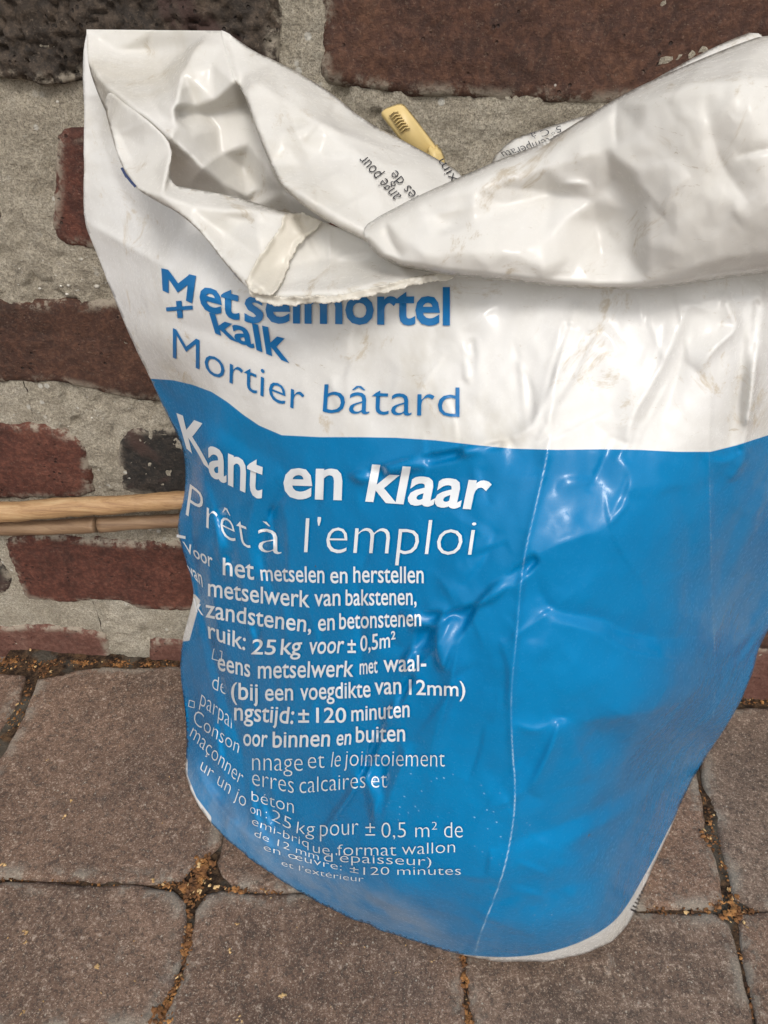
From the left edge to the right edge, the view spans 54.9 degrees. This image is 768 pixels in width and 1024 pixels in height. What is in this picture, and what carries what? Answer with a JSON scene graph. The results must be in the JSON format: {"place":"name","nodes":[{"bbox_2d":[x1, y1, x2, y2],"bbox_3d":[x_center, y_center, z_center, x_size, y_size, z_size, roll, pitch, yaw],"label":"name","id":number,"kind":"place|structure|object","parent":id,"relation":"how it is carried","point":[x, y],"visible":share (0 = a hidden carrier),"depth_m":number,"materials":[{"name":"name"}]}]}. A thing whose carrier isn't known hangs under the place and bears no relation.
{"place":"outdoors","nodes":[
{"label":"outdoors","id":0,"kind":"place"},
{"bbox_2d":[0,649,767,1023],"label":"pavement","id":1,"kind":"structure","parent":0,"point":[110,744],"depth_m":0.44,"materials":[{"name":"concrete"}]},
{"bbox_2d":[0,649,750,1022],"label":"fallen blossom","id":2,"kind":"object","parent":1,"relation":"on","point":[282,995],"visible":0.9,"depth_m":0.45,"materials":[{"name":"plant"}]},
{"bbox_2d":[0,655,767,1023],"bbox_3d":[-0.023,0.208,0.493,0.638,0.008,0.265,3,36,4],"label":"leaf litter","id":3,"kind":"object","parent":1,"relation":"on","point":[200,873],"visible":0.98,"depth_m":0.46,"materials":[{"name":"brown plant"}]},
{"bbox_2d":[83,29,767,961],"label":"mortar bag","id":4,"kind":"object","parent":1,"relation":"on","point":[473,527],"visible":1,"depth_m":0.28,"materials":[{"name":"blue plastic"}]},
{"bbox_2d":[381,103,444,162],"bbox_3d":[0.012,-0.153,0.302,0.026,0.024,0.012,3,36,4],"label":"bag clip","id":5,"kind":"object","parent":4,"relation":"attached to","point":[402,122],"visible":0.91,"depth_m":0.30,"materials":[{"name":"yellow plastic"}]},
{"label":"ground","id":6,"kind":"structure","parent":0,"visible":0},
{"bbox_2d":[0,0,767,699],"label":"brick wall","id":7,"kind":"structure","parent":6,"relation":"on","point":[472,84],"depth_m":0.38,"materials":[{"name":"red brick"}]},
{"bbox_2d":[0,516,97,535],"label":"cane","id":8,"kind":"object","parent":7,"relation":"attached to","point":[84,525],"visible":0.95,"depth_m":0.51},
{"bbox_2d":[0,491,184,522],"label":"cane","id":9,"kind":"object","parent":7,"relation":"on","point":[40,509],"visible":0.77,"depth_m":0.48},
{"bbox_2d":[96,513,179,532],"bbox_3d":[-0.136,0.006,0.499,0.120,0.025,0.011,3,36,4],"label":"cane","id":10,"kind":"object","parent":7,"relation":"attached to","point":[104,524],"visible":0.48,"depth_m":0.50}
]}

